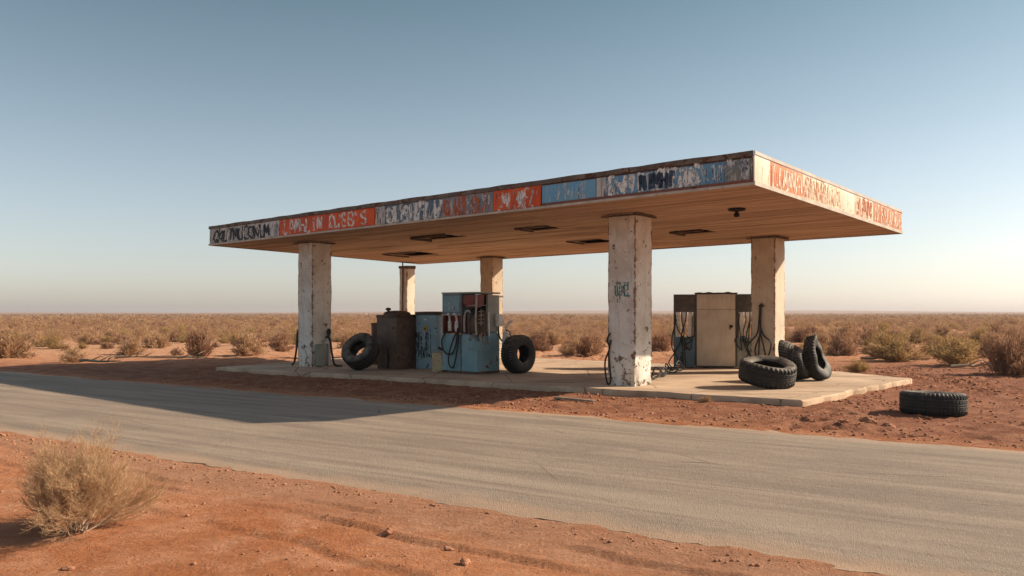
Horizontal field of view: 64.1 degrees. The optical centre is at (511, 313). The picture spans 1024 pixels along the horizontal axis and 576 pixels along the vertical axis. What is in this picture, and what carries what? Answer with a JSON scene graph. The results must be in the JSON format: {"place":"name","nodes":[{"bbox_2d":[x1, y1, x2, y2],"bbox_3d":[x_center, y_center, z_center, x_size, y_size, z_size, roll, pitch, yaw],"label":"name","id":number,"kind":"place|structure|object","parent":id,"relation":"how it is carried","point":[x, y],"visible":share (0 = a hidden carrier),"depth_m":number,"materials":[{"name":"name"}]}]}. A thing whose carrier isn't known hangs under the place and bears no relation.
{"place":"outdoors","nodes":[
{"label":"outdoors","id":0,"kind":"place"},
{"bbox_2d":[0,371,1023,575],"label":"road","id":1,"kind":"structure","parent":0,"point":[890,508],"depth_m":8.27,"materials":[{"name":"grey asphalt"}]},
{"bbox_2d":[0,310,1023,575],"bbox_3d":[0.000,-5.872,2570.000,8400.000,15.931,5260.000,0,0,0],"label":"ground","id":2,"kind":"structure","parent":0,"point":[208,540],"depth_m":6.51,"materials":[{"name":"red soil"}]},
{"bbox_2d":[0,328,14,334],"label":"desert shrub","id":3,"kind":"object","parent":2,"relation":"on","point":[6,331],"visible":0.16,"depth_m":50.87,"materials":[{"name":"brown plant"}]},
{"bbox_2d":[0,330,25,340],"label":"desert shrub","id":4,"kind":"object","parent":2,"relation":"on","point":[13,335],"visible":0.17,"depth_m":40.60,"materials":[{"name":"brown plant"}]},
{"bbox_2d":[0,331,45,357],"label":"desert shrub","id":5,"kind":"object","parent":2,"relation":"on","point":[8,349],"visible":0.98,"depth_m":28.13,"materials":[{"name":"brown plant"}]},
{"bbox_2d":[32,338,46,346],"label":"desert shrub","id":6,"kind":"object","parent":2,"relation":"on","point":[42,340],"visible":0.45,"depth_m":38.32,"materials":[{"name":"brown plant"}]},
{"bbox_2d":[42,331,69,348],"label":"desert shrub","id":7,"kind":"object","parent":2,"relation":"on","point":[53,345],"visible":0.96,"depth_m":36.33,"materials":[{"name":"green plant"}]},
{"bbox_2d":[60,345,70,350],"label":"desert shrub","id":8,"kind":"object","parent":2,"relation":"on","point":[64,347],"visible":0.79,"depth_m":34.62,"materials":[{"name":"brown plant"}]},
{"bbox_2d":[61,566,74,569],"bbox_3d":[-2.730,1.569,5.027,0.083,0.037,0.064,0,0,27],"label":"dirt clod","id":9,"kind":"object","parent":2,"relation":"on","point":[68,568],"visible":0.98,"depth_m":5.02,"materials":[{"name":"soil"}]},
{"bbox_2d":[55,346,88,362],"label":"desert shrub","id":10,"kind":"object","parent":2,"relation":"on","point":[72,355],"visible":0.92,"depth_m":25.73,"materials":[{"name":"beige plant"}]},
{"bbox_2d":[76,343,87,348],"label":"desert shrub","id":11,"kind":"object","parent":2,"relation":"on","point":[82,345],"visible":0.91,"depth_m":36.29,"materials":[{"name":"brown plant"}]},
{"bbox_2d":[75,331,97,343],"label":"desert shrub","id":12,"kind":"object","parent":2,"relation":"on","point":[87,340],"visible":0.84,"depth_m":41.57,"materials":[{"name":"brown plant"}]},
{"bbox_2d":[90,339,101,344],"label":"desert shrub","id":13,"kind":"object","parent":2,"relation":"on","point":[96,342],"visible":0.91,"depth_m":41.26,"materials":[{"name":"brown plant"}]},
{"bbox_2d":[12,414,183,541],"bbox_3d":[-3.070,1.155,5.884,1.260,0.874,1.208,0,0,29],"label":"dry bush","id":14,"kind":"object","parent":2,"relation":"on","point":[66,492],"visible":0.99,"depth_m":5.72,"materials":[{"name":"plant"}]},
{"bbox_2d":[79,356,119,361],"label":"dead branch","id":15,"kind":"object","parent":2,"relation":"on","point":[90,360],"visible":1,"depth_m":25.04,"materials":[{"name":"grey wood"}]},
{"bbox_2d":[98,335,112,342],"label":"desert shrub","id":16,"kind":"object","parent":2,"relation":"on","point":[107,338],"visible":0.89,"depth_m":44.30,"materials":[{"name":"brown plant"}]},
{"bbox_2d":[99,341,115,348],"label":"desert shrub","id":17,"kind":"object","parent":2,"relation":"on","point":[106,345],"visible":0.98,"depth_m":36.28,"materials":[{"name":"brown plant"}]},
{"bbox_2d":[100,328,119,340],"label":"desert shrub","id":18,"kind":"object","parent":2,"relation":"on","point":[109,332],"visible":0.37,"depth_m":45.59,"materials":[{"name":"brown plant"}]},
{"bbox_2d":[113,334,130,344],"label":"desert shrub","id":19,"kind":"object","parent":2,"relation":"on","point":[120,337],"visible":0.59,"depth_m":42.02,"materials":[{"name":"brown plant"}]},
{"bbox_2d":[112,335,148,354],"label":"desert shrub","id":20,"kind":"object","parent":2,"relation":"on","point":[132,347],"visible":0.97,"depth_m":30.99,"materials":[{"name":"brown plant"}]},
{"bbox_2d":[114,350,158,358],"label":"dead branch","id":21,"kind":"object","parent":2,"relation":"on","point":[129,356],"visible":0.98,"depth_m":28.60,"materials":[{"name":"grey wood"}]},
{"bbox_2d":[132,328,144,338],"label":"desert shrub","id":22,"kind":"object","parent":2,"relation":"on","point":[138,331],"visible":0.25,"depth_m":49.08,"materials":[{"name":"brown plant"}]},
{"bbox_2d":[139,329,174,348],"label":"desert shrub","id":23,"kind":"object","parent":2,"relation":"on","point":[157,342],"visible":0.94,"depth_m":36.70,"materials":[{"name":"beige plant"}]},
{"bbox_2d":[160,326,172,334],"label":"desert shrub","id":24,"kind":"object","parent":2,"relation":"on","point":[167,329],"visible":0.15,"depth_m":49.28,"materials":[{"name":"brown plant"}]},
{"bbox_2d":[167,328,184,341],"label":"desert shrub","id":25,"kind":"object","parent":2,"relation":"on","point":[174,335],"visible":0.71,"depth_m":44.85,"materials":[{"name":"brown plant"}]},
{"bbox_2d":[167,346,184,355],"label":"desert shrub","id":26,"kind":"object","parent":2,"relation":"on","point":[175,352],"visible":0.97,"depth_m":30.45,"materials":[{"name":"brown plant"}]},
{"bbox_2d":[167,324,186,336],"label":"desert shrub","id":27,"kind":"object","parent":2,"relation":"on","point":[182,330],"visible":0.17,"depth_m":47.17,"materials":[{"name":"brown plant"}]},
{"bbox_2d":[175,335,189,342],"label":"desert shrub","id":28,"kind":"object","parent":2,"relation":"on","point":[180,338],"visible":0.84,"depth_m":43.34,"materials":[{"name":"brown plant"}]},
{"bbox_2d":[177,350,207,358],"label":"dead branch","id":29,"kind":"object","parent":2,"relation":"on","point":[185,356],"visible":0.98,"depth_m":28.17,"materials":[{"name":"grey wood"}]},
{"bbox_2d":[182,326,214,356],"bbox_3d":[-11.288,1.025,29.544,1.180,1.218,1.528,0,0,-19],"label":"desert shrub","id":30,"kind":"object","parent":2,"relation":"on","point":[197,342],"visible":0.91,"depth_m":29.44,"materials":[{"name":"brown plant"}]},
{"bbox_2d":[224,332,243,345],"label":"desert shrub","id":31,"kind":"object","parent":2,"relation":"on","point":[234,338],"visible":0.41,"depth_m":39.45,"materials":[{"name":"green plant"}]},
{"bbox_2d":[229,328,269,355],"bbox_3d":[-9.788,1.077,30.482,1.558,1.126,1.854,0,0,-9],"label":"desert shrub","id":32,"kind":"object","parent":2,"relation":"on","point":[248,346],"visible":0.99,"depth_m":30.35,"materials":[{"name":"beige plant"}]},
{"bbox_2d":[241,326,257,334],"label":"desert shrub","id":33,"kind":"object","parent":2,"relation":"on","point":[253,330],"visible":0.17,"depth_m":46.89,"materials":[{"name":"brown plant"}]},
{"bbox_2d":[248,332,264,343],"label":"desert shrub","id":34,"kind":"object","parent":2,"relation":"on","point":[258,336],"visible":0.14,"depth_m":41.22,"materials":[{"name":"brown plant"}]},
{"bbox_2d":[265,332,295,351],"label":"desert shrub","id":35,"kind":"object","parent":2,"relation":"on","point":[279,345],"visible":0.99,"depth_m":33.82,"materials":[{"name":"brown plant"}]},
{"bbox_2d":[287,330,296,344],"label":"desert shrub","id":36,"kind":"object","parent":2,"relation":"on","point":[293,340],"visible":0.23,"depth_m":41.72,"materials":[{"name":"brown plant"}]},
{"bbox_2d":[336,325,362,347],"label":"desert shrub","id":37,"kind":"object","parent":2,"relation":"on","point":[351,333],"visible":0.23,"depth_m":36.82,"materials":[{"name":"brown plant"}]},
{"bbox_2d":[444,546,454,550],"bbox_3d":[-0.418,1.577,5.450,0.090,0.041,0.064,0,0,35],"label":"dirt clod","id":38,"kind":"object","parent":2,"relation":"on","point":[447,548],"visible":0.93,"depth_m":5.44,"materials":[{"name":"soil"}]},
{"bbox_2d":[460,558,470,565],"bbox_3d":[-0.292,1.551,5.091,0.075,0.051,0.086,0,0,6],"label":"dirt clod","id":39,"kind":"object","parent":2,"relation":"on","point":[465,561],"visible":1,"depth_m":5.08,"materials":[{"name":"soil"}]},
{"bbox_2d":[0,313,1023,341],"bbox_3d":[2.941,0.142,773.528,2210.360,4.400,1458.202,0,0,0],"label":"scrubland","id":40,"kind":"structure","parent":2,"relation":"on","point":[222,325],"depth_m":100.75,"materials":[{"name":"brown plant"}]},
{"bbox_2d":[0,365,1023,575],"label":"pebbles","id":41,"kind":"object","parent":2,"relation":"on","point":[635,414],"visible":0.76,"depth_m":14.28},
{"bbox_2d":[528,327,553,350],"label":"desert shrub","id":42,"kind":"object","parent":2,"relation":"on","point":[540,342],"visible":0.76,"depth_m":33.74,"materials":[{"name":"brown plant"}]},
{"bbox_2d":[537,324,553,336],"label":"desert shrub","id":43,"kind":"object","parent":2,"relation":"on","point":[548,328],"visible":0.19,"depth_m":49.61,"materials":[{"name":"brown plant"}]},
{"bbox_2d":[540,327,565,344],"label":"desert shrub","id":44,"kind":"object","parent":2,"relation":"on","point":[553,338],"visible":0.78,"depth_m":40.19,"materials":[{"name":"brown plant"}]},
{"bbox_2d":[555,331,570,343],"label":"desert shrub","id":45,"kind":"object","parent":2,"relation":"on","point":[564,335],"visible":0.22,"depth_m":42.11,"materials":[{"name":"brown plant"}]},
{"bbox_2d":[216,357,911,406],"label":"concrete slab","id":46,"kind":"structure","parent":2,"relation":"on","point":[726,384],"depth_m":17.73,"materials":[{"name":"beige concrete"}]},
{"bbox_2d":[293,241,335,366],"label":"pillar","id":47,"kind":"structure","parent":46,"relation":"on","point":[314,292],"depth_m":22.31,"materials":[{"name":"concrete"}]},
{"bbox_2d":[291,329,297,365],"bbox_3d":[-5.983,0.931,22.565,0.247,1.014,0.071,0,0,17],"label":"rubber hose","id":48,"kind":"object","parent":47,"relation":"hanging from","point":[293,363],"visible":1,"depth_m":22.53,"materials":[{"name":"rubber"}]},
{"bbox_2d":[325,329,341,366],"bbox_3d":[-4.875,0.932,22.346,0.495,1.050,0.200,0,0,34],"label":"rubber hose","id":49,"kind":"object","parent":47,"relation":"hanging from","point":[330,342],"visible":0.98,"depth_m":22.41,"materials":[{"name":"rubber"}]},
{"bbox_2d":[208,150,902,263],"bbox_3d":[0.228,-2.128,21.456,16.529,0.709,8.360,0,-1,40],"label":"canopy","id":50,"kind":"object","parent":47,"relation":"on","point":[731,198],"visible":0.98,"depth_m":17.62,"materials":[{"name":"metal"}]},
{"bbox_2d":[341,333,379,369],"bbox_3d":[-3.893,0.971,21.020,0.950,0.950,0.420,-15,-39,14],"label":"old tyre","id":51,"kind":"object","parent":46,"relation":"on","point":[366,357],"visible":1,"depth_m":20.84,"materials":[{"name":"rubber"}]},
{"bbox_2d":[371,323,376,364],"bbox_3d":[-3.720,0.852,23.400,0.627,1.196,0.627,0,0,0],"label":"oil drum","id":52,"kind":"object","parent":46,"relation":"on","point":[374,330],"visible":0.13,"depth_m":23.15,"materials":[{"name":"metal"}]},
{"bbox_2d":[376,308,415,369],"bbox_3d":[-3.039,0.646,21.621,0.789,1.611,0.794,0,0,37],"label":"metal bin","id":53,"kind":"object","parent":46,"relation":"on","point":[396,336],"visible":0.98,"depth_m":21.34,"materials":[{"name":"brown metal"}]},
{"bbox_2d":[399,262,415,313],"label":"pillar","id":54,"kind":"structure","parent":46,"relation":"on","point":[407,288],"depth_m":29.11,"materials":[{"name":"beige concrete"}]},
{"bbox_2d":[415,311,450,368],"bbox_3d":[-2.081,0.697,21.747,0.836,1.506,0.842,0,0,24],"label":"metal cabinet","id":55,"kind":"object","parent":46,"relation":"on","point":[428,333],"visible":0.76,"depth_m":21.37,"materials":[{"name":"blue metal"}]},
{"bbox_2d":[432,347,441,371],"bbox_3d":[-1.811,1.136,20.346,0.372,0.638,0.172,-3,2,29],"label":"jerry can","id":56,"kind":"object","parent":46,"relation":"on","point":[436,361],"visible":0.94,"depth_m":20.29,"materials":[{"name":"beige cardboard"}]},
{"bbox_2d":[441,292,512,374],"bbox_3d":[-0.892,0.464,20.014,1.535,1.970,1.072,0,0,40],"label":"fuel pump","id":57,"kind":"object","parent":46,"relation":"on","point":[472,321],"visible":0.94,"depth_m":19.82,"materials":[{"name":"metal"}]},
{"bbox_2d":[476,256,505,357],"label":"pillar","id":58,"kind":"structure","parent":46,"relation":"on","point":[491,270],"depth_m":26.51,"materials":[{"name":"concrete"}]},
{"bbox_2d":[501,335,535,372],"bbox_3d":[0.156,0.984,19.900,0.400,0.936,0.936,-4,9,42],"label":"old tyre","id":59,"kind":"object","parent":46,"relation":"on","point":[512,345],"visible":1,"depth_m":19.70,"materials":[{"name":"rubber"}]},
{"bbox_2d":[601,212,656,386],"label":"pillar","id":60,"kind":"structure","parent":46,"relation":"on","point":[630,283],"depth_m":16.41,"materials":[{"name":"concrete"}]},
{"bbox_2d":[604,333,611,384],"bbox_3d":[1.945,0.913,16.548,0.158,1.064,0.070,0,0,-14],"label":"rubber hose","id":61,"kind":"object","parent":60,"relation":"attached to","point":[608,353],"visible":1,"depth_m":16.54,"materials":[{"name":"black rubber"}]},
{"bbox_2d":[651,342,685,379],"bbox_3d":[3.742,1.107,19.481,0.207,0.707,4.258,0,0,21],"label":"rubber hose","id":62,"kind":"object","parent":46,"relation":"on","point":[683,354],"visible":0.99,"depth_m":19.89,"materials":[{"name":"black rubber"}]},
{"bbox_2d":[668,292,751,366],"bbox_3d":[5.396,0.431,21.946,2.337,2.022,0.854,0,0,13],"label":"dispenser cabinet","id":63,"kind":"object","parent":46,"relation":"on","point":[717,338],"visible":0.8,"depth_m":21.72,"materials":[{"name":"beige metal"}]},
{"bbox_2d":[746,235,788,356],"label":"pillar","id":64,"kind":"structure","parent":46,"relation":"on","point":[767,274],"depth_m":20.09,"materials":[{"name":"beige concrete"}]},
{"bbox_2d":[747,305,771,356],"bbox_3d":[6.023,0.614,19.984,0.280,1.655,0.653,0,0,-44],"label":"rubber hose","id":65,"kind":"object","parent":64,"relation":"hanging from","point":[759,330],"visible":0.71,"depth_m":20.02,"materials":[{"name":"black rubber"}]},
{"bbox_2d":[738,355,796,388],"bbox_3d":[5.027,1.139,16.096,1.090,0.443,1.090,-8,17,-44],"label":"old tyre","id":66,"kind":"object","parent":46,"relation":"on","point":[768,372],"visible":1,"depth_m":15.73,"materials":[{"name":"rubber"}]},
{"bbox_2d":[778,340,810,379],"bbox_3d":[6.179,0.984,17.732,0.460,0.908,0.971,-12,-7,37],"label":"old tyre","id":67,"kind":"object","parent":46,"relation":"on","point":[793,353],"visible":0.57,"depth_m":17.43,"materials":[{"name":"rubber"}]},
{"bbox_2d":[803,334,831,380],"bbox_3d":[6.602,0.962,17.757,0.366,0.995,0.921,-18,-11,34],"label":"old tyre","id":68,"kind":"object","parent":46,"relation":"on","point":[817,366],"visible":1,"depth_m":17.48,"materials":[{"name":"rubber"}]},
{"bbox_2d":[557,342,576,354],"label":"desert shrub","id":69,"kind":"object","parent":2,"relation":"on","point":[564,351],"visible":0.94,"depth_m":30.02,"materials":[{"name":"brown plant"}]},
{"bbox_2d":[554,396,595,401],"bbox_3d":[1.120,1.532,14.648,0.862,0.042,0.110,0,0,40],"label":"plank","id":70,"kind":"object","parent":2,"relation":"on","point":[573,399],"visible":1,"depth_m":14.61,"materials":[{"name":"grey wood"}]},
{"bbox_2d":[569,338,581,348],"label":"desert shrub","id":71,"kind":"object","parent":2,"relation":"on","point":[573,343],"visible":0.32,"depth_m":34.63,"materials":[{"name":"brown plant"}]},
{"bbox_2d":[573,332,603,356],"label":"desert shrub","id":72,"kind":"object","parent":2,"relation":"on","point":[588,346],"visible":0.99,"depth_m":29.39,"materials":[{"name":"brown plant"}]},
{"bbox_2d":[651,329,673,351],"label":"desert shrub","id":73,"kind":"object","parent":2,"relation":"on","point":[662,342],"visible":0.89,"depth_m":33.84,"materials":[{"name":"brown plant"}]},
{"bbox_2d":[664,323,687,337],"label":"desert shrub","id":74,"kind":"object","parent":2,"relation":"on","point":[669,331],"visible":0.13,"depth_m":43.11,"materials":[{"name":"brown plant"}]},
{"bbox_2d":[697,395,714,402],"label":"grass tuft","id":75,"kind":"object","parent":2,"relation":"on","point":[705,399],"visible":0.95,"depth_m":14.29,"materials":[{"name":"beige plant"}]},
{"bbox_2d":[788,324,812,342],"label":"desert shrub","id":76,"kind":"object","parent":2,"relation":"on","point":[797,336],"visible":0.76,"depth_m":44.55,"materials":[{"name":"brown plant"}]},
{"bbox_2d":[799,338,827,354],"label":"desert shrub","id":77,"kind":"object","parent":2,"relation":"on","point":[824,349],"visible":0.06,"depth_m":29.32,"materials":[{"name":"brown plant"}]},
{"bbox_2d":[803,322,828,336],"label":"desert shrub","id":78,"kind":"object","parent":2,"relation":"on","point":[814,329],"visible":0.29,"depth_m":46.27,"materials":[{"name":"brown plant"}]},
{"bbox_2d":[815,328,842,349],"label":"desert shrub","id":79,"kind":"object","parent":2,"relation":"on","point":[823,339],"visible":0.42,"depth_m":33.03,"materials":[{"name":"brown plant"}]},
{"bbox_2d":[823,329,862,355],"bbox_3d":[12.387,1.099,30.662,1.470,1.117,1.672,0,0,18],"label":"desert shrub","id":80,"kind":"object","parent":2,"relation":"on","point":[844,347],"visible":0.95,"depth_m":30.55,"materials":[{"name":"brown plant"}]},
{"bbox_2d":[829,320,862,344],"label":"desert shrub","id":81,"kind":"object","parent":2,"relation":"on","point":[847,328],"visible":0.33,"depth_m":40.85,"materials":[{"name":"brown plant"}]},
{"bbox_2d":[839,357,870,371],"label":"desert shrub","id":82,"kind":"object","parent":2,"relation":"on","point":[858,366],"visible":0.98,"depth_m":21.67,"materials":[{"name":"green plant"}]},
{"bbox_2d":[854,324,879,346],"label":"desert shrub","id":83,"kind":"object","parent":2,"relation":"on","point":[866,332],"visible":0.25,"depth_m":38.34,"materials":[{"name":"brown plant"}]},
{"bbox_2d":[858,417,877,423],"bbox_3d":[5.027,1.536,11.570,0.241,0.157,0.251,0,0,-13],"label":"dirt clod","id":84,"kind":"object","parent":2,"relation":"on","point":[866,419],"visible":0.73,"depth_m":11.50,"materials":[{"name":"soil"}]},
{"bbox_2d":[859,341,876,353],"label":"desert shrub","id":85,"kind":"object","parent":2,"relation":"on","point":[864,349],"visible":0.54,"depth_m":31.34,"materials":[{"name":"brown plant"}]},
{"bbox_2d":[860,357,885,359],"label":"dead branch","id":86,"kind":"object","parent":2,"relation":"on","point":[867,358],"visible":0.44,"depth_m":26.97,"materials":[{"name":"grey wood"}]},
{"bbox_2d":[856,329,893,347],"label":"desert shrub","id":87,"kind":"object","parent":2,"relation":"on","point":[876,337],"visible":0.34,"depth_m":35.27,"materials":[{"name":"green plant"}]},
{"bbox_2d":[867,338,882,345],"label":"desert shrub","id":88,"kind":"object","parent":2,"relation":"on","point":[871,340],"visible":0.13,"depth_m":34.39,"materials":[{"name":"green plant"}]},
{"bbox_2d":[871,319,898,332],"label":"desert shrub","id":89,"kind":"object","parent":2,"relation":"on","point":[884,328],"visible":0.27,"depth_m":50.21,"materials":[{"name":"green plant"}]},
{"bbox_2d":[882,422,895,427],"bbox_3d":[5.181,1.554,11.288,0.191,0.106,0.220,0,0,-8],"label":"dirt clod","id":90,"kind":"object","parent":2,"relation":"on","point":[885,424],"visible":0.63,"depth_m":11.22,"materials":[{"name":"soil"}]},
{"bbox_2d":[883,328,897,338],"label":"desert shrub","id":91,"kind":"object","parent":2,"relation":"on","point":[892,330],"visible":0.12,"depth_m":43.59,"materials":[{"name":"brown plant"}]},
{"bbox_2d":[861,329,933,361],"bbox_3d":[12.512,1.062,26.544,2.288,1.145,2.059,0,0,11],"label":"desert shrub","id":92,"kind":"object","parent":2,"relation":"on","point":[896,351],"visible":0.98,"depth_m":26.43,"materials":[{"name":"green plant"}]},
{"bbox_2d":[904,323,927,343],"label":"desert shrub","id":93,"kind":"object","parent":2,"relation":"on","point":[915,337],"visible":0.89,"depth_m":42.70,"materials":[{"name":"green plant"}]},
{"bbox_2d":[921,333,934,342],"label":"desert shrub","id":94,"kind":"object","parent":2,"relation":"on","point":[926,339],"visible":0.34,"depth_m":41.88,"materials":[{"name":"brown plant"}]},
{"bbox_2d":[919,339,937,351],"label":"desert shrub","id":95,"kind":"object","parent":2,"relation":"on","point":[929,342],"visible":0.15,"depth_m":31.76,"materials":[{"name":"brown plant"}]},
{"bbox_2d":[899,390,967,416],"bbox_3d":[6.564,1.394,12.750,0.960,0.345,0.960,1,-2,22],"label":"old tyre","id":96,"kind":"object","parent":2,"relation":"on","point":[936,403],"visible":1,"depth_m":12.37,"materials":[{"name":"rubber"}]},
{"bbox_2d":[917,333,950,357],"bbox_3d":[14.833,1.132,28.360,1.361,0.908,1.512,0,0,-40],"label":"desert shrub","id":97,"kind":"object","parent":2,"relation":"on","point":[938,340],"visible":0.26,"depth_m":28.40,"materials":[{"name":"brown plant"}]},
{"bbox_2d":[931,319,952,334],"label":"desert shrub","id":98,"kind":"object","parent":2,"relation":"on","point":[939,326],"visible":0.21,"depth_m":51.93,"materials":[{"name":"brown plant"}]},
{"bbox_2d":[933,324,952,337],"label":"desert shrub","id":99,"kind":"object","parent":2,"relation":"on","point":[943,331],"visible":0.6,"depth_m":50.45,"materials":[{"name":"brown plant"}]},
{"bbox_2d":[929,332,982,365],"bbox_3d":[13.123,1.063,24.297,1.564,1.147,2.187,0,0,41],"label":"desert shrub","id":100,"kind":"object","parent":2,"relation":"on","point":[959,353],"visible":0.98,"depth_m":24.13,"materials":[{"name":"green plant"}]},
{"bbox_2d":[950,360,995,367],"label":"dead branch","id":101,"kind":"object","parent":2,"relation":"on","point":[963,365],"visible":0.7,"depth_m":23.11,"materials":[{"name":"grey wood"}]},
{"bbox_2d":[970,325,989,343],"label":"desert shrub","id":102,"kind":"object","parent":2,"relation":"on","point":[976,336],"visible":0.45,"depth_m":39.92,"materials":[{"name":"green plant"}]},
{"bbox_2d":[974,326,1004,357],"bbox_3d":[17.067,1.032,29.096,1.291,1.219,1.447,0,0,10],"label":"desert shrub","id":103,"kind":"object","parent":2,"relation":"on","point":[986,338],"visible":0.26,"depth_m":29.16,"materials":[{"name":"brown plant"}]},
{"bbox_2d":[972,328,1023,375],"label":"desert shrub","id":104,"kind":"object","parent":2,"relation":"on","point":[1006,358],"visible":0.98,"depth_m":20.66,"materials":[{"name":"brown plant"}]},
{"bbox_2d":[983,323,1016,337],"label":"desert shrub","id":105,"kind":"object","parent":2,"relation":"on","point":[996,330],"visible":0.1,"depth_m":41.68,"materials":[{"name":"brown plant"}]},
{"bbox_2d":[1004,325,1022,336],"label":"desert shrub","id":106,"kind":"object","parent":2,"relation":"on","point":[1009,329],"visible":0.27,"depth_m":47.70,"materials":[{"name":"brown plant"}]},
{"bbox_2d":[0,0,1023,312],"label":"sky","id":107,"kind":"structure","parent":0,"point":[130,130],"materials":[{"name":"blue"}]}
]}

